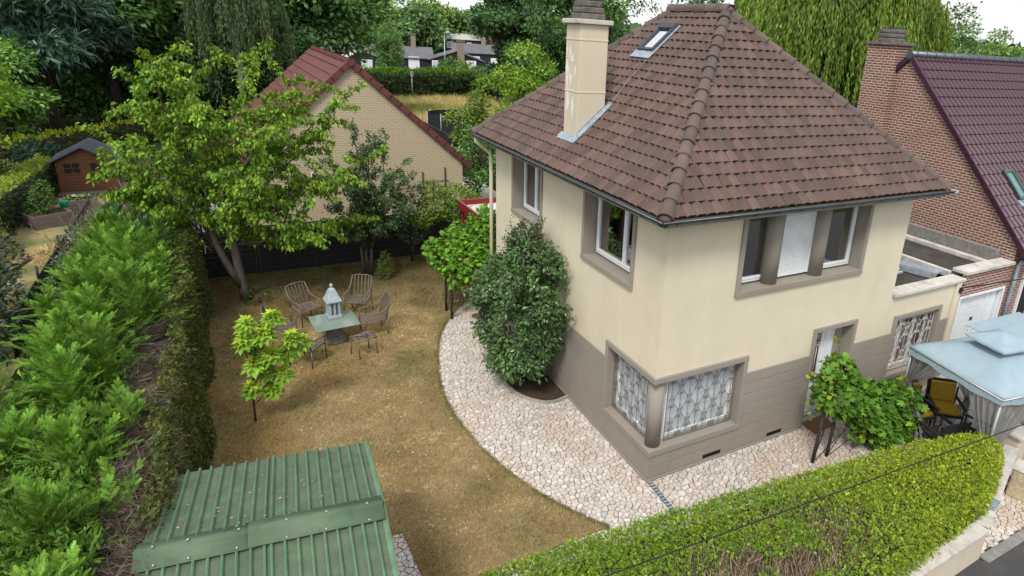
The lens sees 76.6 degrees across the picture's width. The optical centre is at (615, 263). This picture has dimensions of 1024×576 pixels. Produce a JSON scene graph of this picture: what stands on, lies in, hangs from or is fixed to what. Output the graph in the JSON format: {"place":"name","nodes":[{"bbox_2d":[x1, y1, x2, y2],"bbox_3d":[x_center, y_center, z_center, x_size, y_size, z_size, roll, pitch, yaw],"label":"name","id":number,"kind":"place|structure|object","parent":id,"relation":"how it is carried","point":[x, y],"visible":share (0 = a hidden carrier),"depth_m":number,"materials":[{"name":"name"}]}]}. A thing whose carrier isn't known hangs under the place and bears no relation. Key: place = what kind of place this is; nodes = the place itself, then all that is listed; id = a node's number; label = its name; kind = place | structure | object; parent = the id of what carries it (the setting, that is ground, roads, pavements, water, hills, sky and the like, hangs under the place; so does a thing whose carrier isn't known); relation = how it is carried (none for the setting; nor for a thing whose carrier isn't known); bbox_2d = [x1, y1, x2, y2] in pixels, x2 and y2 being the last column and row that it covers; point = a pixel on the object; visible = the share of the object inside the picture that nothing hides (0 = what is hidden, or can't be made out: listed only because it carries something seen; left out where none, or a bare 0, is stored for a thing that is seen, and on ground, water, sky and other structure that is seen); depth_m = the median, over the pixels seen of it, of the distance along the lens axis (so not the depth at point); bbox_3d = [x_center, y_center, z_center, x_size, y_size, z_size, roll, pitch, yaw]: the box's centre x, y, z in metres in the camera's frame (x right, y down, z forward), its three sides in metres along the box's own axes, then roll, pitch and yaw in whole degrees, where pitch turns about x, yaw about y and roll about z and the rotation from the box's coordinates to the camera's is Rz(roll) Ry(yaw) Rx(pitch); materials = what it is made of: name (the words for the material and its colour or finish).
{"place":"outdoors","nodes":[
{"label":"outdoors","id":0,"kind":"place"},
{"bbox_2d":[0,182,128,396],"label":"garden lawn","id":1,"kind":"structure","parent":0,"point":[26,236],"depth_m":21.59,"materials":[{"name":"plant"}]},
{"bbox_2d":[0,228,32,366],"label":"laurel shrub","id":2,"kind":"object","parent":1,"relation":"on","point":[4,280],"visible":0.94,"depth_m":15.61,"materials":[{"name":"green plant"}]},
{"bbox_2d":[0,37,36,145],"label":"leafy tree","id":3,"kind":"object","parent":1,"relation":"on","point":[6,96],"visible":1,"depth_m":25.06,"materials":[{"name":"green plant"}]},
{"bbox_2d":[0,152,60,237],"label":"clipped hedge","id":4,"kind":"object","parent":1,"relation":"on","point":[14,187],"visible":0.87,"depth_m":24.96,"materials":[{"name":"green plant"}]},
{"bbox_2d":[29,240,60,265],"bbox_3d":[-19.017,-0.433,21.546,1.251,0.763,2.628,-8,23,-30],"label":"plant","id":5,"kind":"object","parent":1,"relation":"on","point":[37,256],"visible":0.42,"depth_m":20.97,"materials":[{"name":"beige plant"}]},
{"bbox_2d":[4,191,89,358],"bbox_3d":[-17.366,-0.243,19.941,0.118,1.253,12.268,-8,23,-30],"label":"wire fence","id":6,"kind":"object","parent":1,"relation":"on","point":[41,276],"visible":0.38,"depth_m":16.87,"materials":[{"name":"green metal"}]},
{"bbox_2d":[21,207,73,229],"bbox_3d":[-21.734,-1.724,24.448,0.960,0.492,1.240,13,22,25],"label":"raised bed","id":7,"kind":"object","parent":1,"relation":"on","point":[50,219],"visible":0.82,"depth_m":24.15,"materials":[{"name":"brown wood"}]},
{"bbox_2d":[20,179,56,214],"bbox_3d":[-21.873,-2.470,24.195,1.197,1.489,0.841,-8,23,-30],"label":"bush","id":8,"kind":"object","parent":7,"relation":"in","point":[34,193],"visible":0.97,"depth_m":24.16,"materials":[{"name":"green plant"}]},
{"bbox_2d":[43,138,124,196],"bbox_3d":[-24.196,-4.477,29.321,2.700,2.126,2.950,-8,23,-30],"label":"garden cabin","id":9,"kind":"object","parent":1,"relation":"on","point":[73,163],"visible":0.7,"depth_m":28.51,"materials":[{"name":"wood"}]},
{"bbox_2d":[59,196,98,214],"bbox_3d":[-22.048,-2.403,26.229,0.840,0.542,1.000,14,22,28],"label":"raised bed","id":10,"kind":"object","parent":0,"point":[73,205],"visible":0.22,"depth_m":25.93,"materials":[{"name":"brown wood"}]},
{"bbox_2d":[226,96,510,119],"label":"meadow","id":11,"kind":"structure","parent":0,"point":[229,116],"depth_m":55.74,"materials":[{"name":"plant"}]},
{"bbox_2d":[179,0,297,109],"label":"weeping birch","id":12,"kind":"object","parent":11,"relation":"on","point":[236,21],"visible":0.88,"depth_m":40.63,"materials":[{"name":"green plant"}]},
{"bbox_2d":[195,24,292,109],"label":"leafy tree","id":13,"kind":"object","parent":11,"relation":"on","point":[261,85],"visible":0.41,"depth_m":46.66,"materials":[{"name":"green plant"}]},
{"bbox_2d":[265,23,327,83],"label":"leafy tree","id":14,"kind":"object","parent":11,"relation":"on","point":[312,39],"visible":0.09,"depth_m":47.15,"materials":[{"name":"green plant"}]},
{"bbox_2d":[225,0,398,64],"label":"leafy tree","id":15,"kind":"object","parent":11,"relation":"on","point":[336,20],"visible":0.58,"depth_m":50.85,"materials":[{"name":"green plant"}]},
{"bbox_2d":[361,64,512,96],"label":"clipped hedge","id":16,"kind":"object","parent":11,"relation":"on","point":[432,81],"visible":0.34,"depth_m":74.42,"materials":[{"name":"green plant"}]},
{"bbox_2d":[393,92,512,122],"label":"meadow grass","id":17,"kind":"structure","parent":11,"relation":"on","point":[441,102],"depth_m":68.35,"materials":[{"name":"plant"}]},
{"bbox_2d":[472,59,511,98],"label":"leafy tree","id":18,"kind":"object","parent":11,"relation":"on","point":[482,69],"visible":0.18,"depth_m":76.00,"materials":[{"name":"green plant"}]},
{"bbox_2d":[461,0,553,88],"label":"cedar tree","id":19,"kind":"object","parent":11,"relation":"on","point":[480,29],"visible":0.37,"depth_m":66.78,"materials":[{"name":"green plant"}]},
{"bbox_2d":[526,0,631,73],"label":"cedar tree","id":20,"kind":"object","parent":11,"relation":"on","point":[569,6],"visible":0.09,"depth_m":63.03,"materials":[{"name":"green plant"}]},
{"bbox_2d":[194,247,609,575],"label":"lawn","id":21,"kind":"structure","parent":0,"point":[549,535],"depth_m":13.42,"materials":[{"name":"brown plant"}]},
{"bbox_2d":[75,35,390,300],"bbox_3d":[-10.399,-2.490,18.104,7.398,7.561,5.010,-8,23,-30],"label":"cherry tree","id":22,"kind":"object","parent":21,"relation":"on","point":[264,155],"visible":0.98,"depth_m":17.42,"materials":[{"name":"green plant"}]},
{"bbox_2d":[231,309,313,420],"bbox_3d":[-7.051,2.104,13.260,1.541,2.497,0.831,-8,23,-30],"label":"fig sapling","id":23,"kind":"object","parent":21,"relation":"on","point":[255,343],"visible":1,"depth_m":13.04,"materials":[{"name":"green plant"}]},
{"bbox_2d":[260,305,297,344],"bbox_3d":[-8.693,1.602,16.516,0.773,1.047,0.642,-6,22,-25],"label":"garden chair","id":24,"kind":"object","parent":21,"relation":"on","point":[263,310],"visible":0.46,"depth_m":16.52,"materials":[{"name":"beige metal"}]},
{"bbox_2d":[284,281,322,327],"bbox_3d":[-8.732,1.123,17.855,0.773,1.047,0.642,16,23,31],"label":"garden chair","id":25,"kind":"object","parent":21,"relation":"on","point":[303,304],"visible":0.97,"depth_m":17.86,"materials":[{"name":"beige metal"}]},
{"bbox_2d":[308,309,360,344],"bbox_3d":[-7.410,1.789,16.860,1.080,0.615,1.040,-10,24,-34],"label":"garden table","id":26,"kind":"object","parent":21,"relation":"on","point":[335,332],"visible":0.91,"depth_m":16.75,"materials":[{"name":"green glass"}]},
{"bbox_2d":[323,283,342,319],"bbox_3d":[-7.459,0.974,16.805,0.391,0.945,0.391,-12,25,-37],"label":"stone lantern","id":27,"kind":"object","parent":26,"relation":"on","point":[332,299],"visible":1,"depth_m":16.72,"materials":[{"name":"stone"}]},
{"bbox_2d":[343,274,372,313],"bbox_3d":[-7.489,0.935,18.605,0.642,1.047,0.773,3,20,-2],"label":"garden chair","id":28,"kind":"object","parent":21,"relation":"on","point":[364,302],"visible":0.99,"depth_m":18.72,"materials":[{"name":"beige metal"}]},
{"bbox_2d":[319,117,425,275],"bbox_3d":[-7.867,-2.082,20.879,3.164,5.220,2.259,-2,20,-14],"label":"pear tree","id":29,"kind":"object","parent":21,"relation":"on","point":[365,201],"visible":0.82,"depth_m":20.61,"materials":[{"name":"green plant"}]},
{"bbox_2d":[359,292,391,337],"bbox_3d":[-6.567,1.387,17.497,0.773,1.047,0.642,-10,24,-34],"label":"garden chair","id":30,"kind":"object","parent":21,"relation":"on","point":[379,314],"visible":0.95,"depth_m":17.49,"materials":[{"name":"beige metal"}]},
{"bbox_2d":[375,250,394,279],"bbox_3d":[-7.686,0.084,21.174,0.727,1.174,0.552,7,20,11],"label":"dark bush","id":31,"kind":"object","parent":21,"relation":"on","point":[383,276],"visible":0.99,"depth_m":21.11,"materials":[{"name":"green plant"}]},
{"bbox_2d":[390,171,432,260],"bbox_3d":[-7.201,-1.648,22.529,1.517,3.382,1.094,-8,23,-30],"label":"dark bush","id":32,"kind":"object","parent":21,"relation":"on","point":[412,240],"visible":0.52,"depth_m":22.38,"materials":[{"name":"green plant"}]},
{"bbox_2d":[408,179,482,237],"bbox_3d":[-6.113,-1.579,22.921,2.776,3.123,1.606,-8,23,-30],"label":"apple tree","id":33,"kind":"object","parent":21,"relation":"on","point":[449,202],"visible":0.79,"depth_m":22.37,"materials":[{"name":"green plant"}]},
{"bbox_2d":[421,202,495,318],"bbox_3d":[-4.451,-0.123,18.659,2.402,3.428,1.894,-8,23,-30],"label":"leafy tree","id":34,"kind":"object","parent":21,"relation":"on","point":[458,242],"visible":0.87,"depth_m":18.25,"materials":[{"name":"green plant"}]},
{"bbox_2d":[463,177,495,198],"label":"side drive","id":35,"kind":"structure","parent":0,"point":[485,193],"depth_m":33.38,"materials":[{"name":"concrete"}]},
{"bbox_2d":[451,119,495,198],"bbox_3d":[-6.537,-4.996,31.212,3.880,3.973,3.554,-8,23,-30],"label":"leafy tree","id":36,"kind":"object","parent":35,"relation":"on","point":[481,173],"visible":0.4,"depth_m":30.71,"materials":[{"name":"green plant"}]},
{"bbox_2d":[0,48,1013,561],"bbox_3d":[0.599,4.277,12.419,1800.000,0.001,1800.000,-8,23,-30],"label":"ground","id":37,"kind":"structure","parent":0,"point":[136,162],"depth_m":37.90,"materials":[{"name":"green plant"}]},
{"bbox_2d":[0,37,66,137],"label":"leafy tree","id":38,"kind":"object","parent":37,"relation":"on","point":[26,118],"visible":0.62,"depth_m":33.47,"materials":[{"name":"green plant"}]},
{"bbox_2d":[5,135,63,169],"bbox_3d":[-28.624,-5.392,31.744,2.078,2.086,2.501,7,20,10],"label":"round shrub","id":39,"kind":"object","parent":37,"relation":"on","point":[42,148],"visible":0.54,"depth_m":31.16,"materials":[{"name":"green plant"}]},
{"bbox_2d":[12,62,109,125],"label":"undergrowth bush","id":40,"kind":"object","parent":37,"relation":"on","point":[72,105],"visible":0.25,"depth_m":42.81,"materials":[{"name":"green plant"}]},
{"bbox_2d":[0,0,144,136],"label":"pine tree","id":41,"kind":"object","parent":37,"relation":"on","point":[46,36],"visible":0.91,"depth_m":35.37,"materials":[{"name":"green plant"}]},
{"bbox_2d":[44,211,101,302],"bbox_3d":[-16.632,-0.433,20.081,1.346,1.806,7.578,-8,23,-30],"label":"laurel shrub","id":42,"kind":"object","parent":37,"relation":"on","point":[59,258],"visible":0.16,"depth_m":18.61,"materials":[{"name":"green plant"}]},
{"bbox_2d":[0,113,175,171],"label":"clipped hedge","id":43,"kind":"object","parent":37,"relation":"on","point":[65,140],"visible":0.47,"depth_m":35.51,"materials":[{"name":"green plant"}]},
{"bbox_2d":[50,49,151,122],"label":"leafy tree","id":44,"kind":"object","parent":37,"relation":"on","point":[92,80],"visible":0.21,"depth_m":42.82,"materials":[{"name":"green plant"}]},
{"bbox_2d":[0,161,225,575],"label":"conifer hedge","id":45,"kind":"object","parent":37,"relation":"on","point":[99,448],"visible":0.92,"depth_m":9.64,"materials":[{"name":"green plant"}]},
{"bbox_2d":[64,120,184,134],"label":"earth mound","id":46,"kind":"object","parent":37,"relation":"on","point":[112,121],"visible":0.2,"depth_m":42.33,"materials":[{"name":"soil"}]},
{"bbox_2d":[35,0,183,121],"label":"leafy tree","id":47,"kind":"object","parent":46,"relation":"on","point":[150,13],"visible":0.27,"depth_m":40.02,"materials":[{"name":"green plant"}]},
{"bbox_2d":[98,24,224,123],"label":"leafy tree","id":48,"kind":"object","parent":46,"relation":"on","point":[128,58],"visible":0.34,"depth_m":42.44,"materials":[{"name":"green plant"}]},
{"bbox_2d":[112,0,251,68],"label":"leafy tree","id":49,"kind":"object","parent":37,"relation":"on","point":[174,20],"visible":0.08,"depth_m":45.27,"materials":[{"name":"green plant"}]},
{"bbox_2d":[131,439,399,575],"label":"garden shed","id":50,"kind":"structure","parent":37,"relation":"on","point":[316,512],"depth_m":7.69,"materials":[{"name":"metal"}]},
{"bbox_2d":[196,210,495,278],"bbox_3d":[-8.641,-0.985,22.638,10.900,1.880,0.100,-8,23,-30],"label":"fence","id":51,"kind":"object","parent":37,"relation":"on","point":[393,244],"visible":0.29,"depth_m":21.75,"materials":[{"name":"black wood"}]},
{"bbox_2d":[220,46,472,227],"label":"beige gable house","id":52,"kind":"structure","parent":37,"relation":"on","point":[431,152],"depth_m":26.96,"materials":[{"name":"brick"}]},
{"bbox_2d":[367,21,407,73],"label":"round tree","id":53,"kind":"object","parent":37,"relation":"on","point":[386,56],"visible":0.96,"depth_m":93.38,"materials":[{"name":"green plant"}]},
{"bbox_2d":[363,33,433,73],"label":"black bungalow","id":54,"kind":"object","parent":37,"relation":"on","point":[418,57],"visible":0.41,"depth_m":109.81,"materials":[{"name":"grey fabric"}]},
{"bbox_2d":[375,0,454,52],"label":"leafy tree","id":55,"kind":"object","parent":37,"relation":"on","point":[421,18],"visible":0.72,"depth_m":134.95,"materials":[{"name":"green plant"}]},
{"bbox_2d":[402,0,466,53],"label":"leafy tree","id":56,"kind":"object","parent":37,"relation":"on","point":[439,6],"visible":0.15,"depth_m":143.37,"materials":[{"name":"green plant"}]},
{"bbox_2d":[427,108,479,139],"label":"trampoline","id":57,"kind":"object","parent":37,"relation":"on","point":[434,118],"visible":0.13,"depth_m":43.27,"materials":[{"name":"black fabric"}]},
{"bbox_2d":[428,40,485,74],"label":"black bungalow","id":58,"kind":"object","parent":37,"relation":"on","point":[454,54],"visible":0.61,"depth_m":109.83,"materials":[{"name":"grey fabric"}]},
{"bbox_2d":[438,1,477,50],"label":"leafy tree","id":59,"kind":"object","parent":37,"relation":"on","point":[463,30],"visible":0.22,"depth_m":146.53,"materials":[{"name":"green plant"}]},
{"bbox_2d":[442,32,480,51],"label":"black bungalow","id":60,"kind":"object","parent":37,"relation":"on","point":[469,39],"visible":0.32,"depth_m":144.03,"materials":[{"name":"white paint"}]},
{"bbox_2d":[440,88,495,167],"bbox_3d":[-8.580,-7.804,37.355,3.256,4.896,3.502,-8,23,-30],"label":"leafy tree","id":61,"kind":"object","parent":37,"relation":"on","point":[475,111],"visible":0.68,"depth_m":36.74,"materials":[{"name":"green plant"}]},
{"bbox_2d":[452,35,501,65],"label":"black bungalow","id":62,"kind":"object","parent":37,"relation":"on","point":[482,50],"visible":0.3,"depth_m":125.54,"materials":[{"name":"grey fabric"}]},
{"bbox_2d":[470,38,559,154],"bbox_3d":[-5.305,-8.479,35.553,5.725,7.760,5.838,-8,23,-30],"label":"leafy tree","id":63,"kind":"object","parent":37,"relation":"on","point":[523,86],"visible":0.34,"depth_m":34.47,"materials":[{"name":"green plant"}]},
{"bbox_2d":[479,0,572,103],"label":"leafy tree","id":64,"kind":"object","parent":37,"relation":"on","point":[553,49],"visible":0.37,"depth_m":42.10,"materials":[{"name":"green plant"}]},
{"bbox_2d":[556,0,637,74],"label":"leafy tree","id":65,"kind":"object","parent":37,"relation":"on","point":[613,9],"visible":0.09,"depth_m":42.75,"materials":[{"name":"green plant"}]},
{"bbox_2d":[627,0,730,18],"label":"leafy tree","id":66,"kind":"object","parent":37,"relation":"on","point":[642,5],"visible":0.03,"depth_m":37.37,"materials":[{"name":"green plant"}]},
{"bbox_2d":[404,5,1020,69],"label":"distant wood","id":67,"kind":"object","parent":37,"relation":"on","point":[630,27],"visible":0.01,"depth_m":180.55,"materials":[{"name":"green plant"}]},
{"bbox_2d":[733,0,956,105],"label":"weeping willow","id":68,"kind":"object","parent":37,"relation":"on","point":[825,39],"visible":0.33,"depth_m":29.79,"materials":[{"name":"green plant"}]},
{"bbox_2d":[854,27,1023,316],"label":"neighbour house","id":69,"kind":"structure","parent":37,"relation":"on","point":[956,120],"depth_m":18.79,"materials":[{"name":"red brick"}]},
{"bbox_2d":[1012,272,1023,313],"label":"window","id":70,"kind":"structure","parent":69,"relation":"in","point":[1019,302],"depth_m":17.92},
{"bbox_2d":[944,1,983,54],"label":"leafy tree","id":71,"kind":"object","parent":37,"relation":"on","point":[961,28],"visible":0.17,"depth_m":63.25,"materials":[{"name":"green plant"}]},
{"bbox_2d":[959,26,1023,57],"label":"leafy tree","id":72,"kind":"object","parent":37,"relation":"on","point":[992,46],"visible":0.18,"depth_m":64.58,"materials":[{"name":"green plant"}]},
{"bbox_2d":[979,528,1023,562],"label":"kerb","id":73,"kind":"structure","parent":37,"relation":"on","point":[1001,548],"depth_m":11.27,"materials":[{"name":"concrete"}]},
{"bbox_2d":[390,0,1023,46],"label":"sky","id":74,"kind":"structure","parent":0,"point":[997,14],"materials":[{"name":"white"}]},
{"bbox_2d":[392,298,1023,575],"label":"paved path","id":75,"kind":"structure","parent":0,"point":[495,414],"depth_m":13.14,"materials":[{"name":"white stone"}]},
{"bbox_2d":[458,197,495,264],"bbox_3d":[-3.488,-0.663,21.515,2.890,2.640,2.490,-8,23,-30],"label":"veranda","id":76,"kind":"object","parent":75,"relation":"on","point":[464,205],"visible":0.2,"depth_m":21.43,"materials":[{"name":"red metal"}]},
{"bbox_2d":[487,319,567,403],"bbox_3d":[-2.909,2.395,16.854,1.198,0.075,5.364,-8,23,-30],"label":"bed edging","id":77,"kind":"object","parent":75,"relation":"on","point":[518,394],"visible":0.48,"depth_m":14.90,"materials":[{"name":"concrete"}]},
{"bbox_2d":[490,324,565,399],"bbox_3d":[-2.912,2.402,16.865,1.142,0.055,5.320,-8,23,-30],"label":"planting bed","id":78,"kind":"object","parent":75,"relation":"on","point":[544,389],"visible":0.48,"depth_m":15.30,"materials":[{"name":"soil"}]},
{"bbox_2d":[456,214,574,385],"bbox_3d":[-2.375,0.861,14.890,2.549,4.272,3.574,-8,23,-30],"label":"camellia shrub","id":79,"kind":"object","parent":78,"relation":"on","point":[522,280],"visible":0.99,"depth_m":14.34,"materials":[{"name":"green plant"}]},
{"bbox_2d":[469,0,958,482],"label":"house","id":80,"kind":"structure","parent":75,"relation":"on","point":[722,197],"depth_m":12.88,"materials":[{"name":"beige paint"}]},
{"bbox_2d":[524,162,539,215],"bbox_3d":[-1.933,-1.912,15.842,0.114,1.430,1.580,-8,23,-30],"label":"window","id":81,"kind":"structure","parent":80,"relation":"in","point":[531,173],"depth_m":16.13,"materials":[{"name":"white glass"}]},
{"bbox_2d":[596,198,633,271],"bbox_3d":[0.103,-0.645,12.641,0.114,1.430,1.780,-8,23,-30],"label":"window","id":82,"kind":"structure","parent":80,"relation":"in","point":[614,224],"depth_m":12.84,"materials":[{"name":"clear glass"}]},
{"bbox_2d":[615,356,649,433],"bbox_3d":[0.388,2.539,12.858,0.098,1.470,1.300,-8,23,-30],"label":"window","id":83,"kind":"structure","parent":80,"relation":"in","point":[622,364],"depth_m":12.94,"materials":[{"name":"glass"}]},
{"bbox_2d":[660,365,734,438],"bbox_3d":[1.624,2.658,12.743,1.760,1.470,0.098,-8,23,-30],"label":"window","id":84,"kind":"structure","parent":80,"relation":"in","point":[697,416],"depth_m":12.74,"materials":[{"name":"white glass"}]},
{"bbox_2d":[741,217,767,282],"bbox_3d":[2.601,-0.339,12.226,0.860,1.470,0.114,-8,23,-30],"label":"window","id":85,"kind":"structure","parent":80,"relation":"in","point":[757,227],"depth_m":12.28,"materials":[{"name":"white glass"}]},
{"bbox_2d":[777,211,816,276],"bbox_3d":[3.552,-0.464,12.746,1.020,1.470,0.140,-8,23,-30],"label":"window","id":86,"kind":"structure","parent":80,"relation":"in","point":[799,228],"depth_m":12.77,"materials":[{"name":"white plastic"}]},
{"bbox_2d":[803,327,842,415],"bbox_3d":[4.598,2.446,14.593,1.161,2.385,0.105,-8,23,-30],"label":"door","id":87,"kind":"structure","parent":80,"relation":"in","point":[825,345],"depth_m":14.49,"materials":[{"name":"white paint"}]},
{"bbox_2d":[823,206,858,267],"bbox_3d":[4.666,-0.634,13.424,0.950,1.470,0.114,-8,23,-30],"label":"window","id":88,"kind":"structure","parent":80,"relation":"in","point":[843,221],"depth_m":13.48,"materials":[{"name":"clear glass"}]},
{"bbox_2d":[469,429,1007,575],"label":"front hedge","id":89,"kind":"object","parent":75,"relation":"on","point":[891,523],"visible":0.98,"depth_m":9.63,"materials":[{"name":"green plant"}]},
{"bbox_2d":[802,415,831,433],"bbox_3d":[4.639,3.682,14.604,0.720,0.018,0.480,-8,23,-30],"label":"door mat","id":90,"kind":"object","parent":75,"relation":"on","point":[813,425],"depth_m":14.58,"materials":[{"name":"fabric"}]},
{"bbox_2d":[802,335,929,462],"bbox_3d":[5.323,2.759,13.467,3.943,2.779,1.434,-8,23,-30],"label":"grape vine","id":91,"kind":"object","parent":75,"relation":"on","point":[852,389],"visible":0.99,"depth_m":13.25,"materials":[{"name":"green plant"}]},
{"bbox_2d":[874,260,966,385],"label":"garage wing","id":92,"kind":"structure","parent":75,"relation":"on","point":[924,303],"depth_m":15.84,"materials":[{"name":"beige paint"}]},
{"bbox_2d":[887,313,927,366],"bbox_3d":[7.169,1.850,15.957,1.600,1.460,0.070,-8,23,-30],"label":"window","id":93,"kind":"structure","parent":92,"relation":"in","point":[898,332],"depth_m":16.06,"materials":[{"name":"white glass"}]},
{"bbox_2d":[913,415,972,444],"bbox_3d":[7.005,3.649,13.739,0.730,0.950,0.797,-2,20,-16],"label":"garden table","id":94,"kind":"object","parent":75,"relation":"on","point":[933,432],"visible":0.7,"depth_m":13.43,"materials":[{"name":"black metal"}]},
{"bbox_2d":[923,377,966,425],"bbox_3d":[7.638,3.285,14.874,0.730,0.950,0.797,6,20,8],"label":"lounge chair","id":95,"kind":"object","parent":75,"relation":"on","point":[941,394],"visible":0.79,"depth_m":14.93,"materials":[{"name":"fabric"}]},
{"bbox_2d":[892,444,1018,575],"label":"front wall","id":96,"kind":"structure","parent":75,"relation":"on","point":[961,552],"depth_m":10.60,"materials":[{"name":"concrete"}]},
{"bbox_2d":[901,222,1015,377],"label":"brick garage","id":97,"kind":"structure","parent":75,"relation":"on","point":[973,263],"depth_m":17.32,"materials":[{"name":"white paint"}]},
{"bbox_2d":[938,286,1005,377],"bbox_3d":[9.551,1.830,17.228,2.100,2.370,0.190,-8,23,-30],"label":"garage door","id":98,"kind":"structure","parent":97,"relation":"in","point":[976,307],"depth_m":17.05,"materials":[{"name":"white paint"}]},
{"bbox_2d":[902,328,1023,484],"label":"gazebo","id":99,"kind":"object","parent":75,"relation":"on","point":[984,370],"visible":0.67,"depth_m":12.84,"materials":[{"name":"blue fabric"}]},
{"bbox_2d":[965,312,1023,339],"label":"side awning","id":100,"kind":"object","parent":75,"relation":"on","point":[1012,323],"visible":0.65,"depth_m":15.63,"materials":[{"name":"blue fabric"}]},
{"bbox_2d":[996,424,1023,472],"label":"gate post","id":101,"kind":"object","parent":75,"relation":"on","point":[1015,438],"visible":0.28,"depth_m":13.17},
{"bbox_2d":[1006,458,1023,502],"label":"gate post","id":102,"kind":"object","parent":75,"relation":"on","point":[1015,488],"visible":1,"depth_m":12.47,"materials":[{"name":"stone"}]},
{"bbox_2d":[605,424,1023,575],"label":"overhead cable","id":103,"kind":"object","parent":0,"point":[800,505],"visible":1,"depth_m":5.97,"materials":[{"name":"rubber"}]},
{"bbox_2d":[955,541,1023,575],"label":"pavement","id":104,"kind":"structure","parent":0,"point":[1010,562],"depth_m":10.85,"materials":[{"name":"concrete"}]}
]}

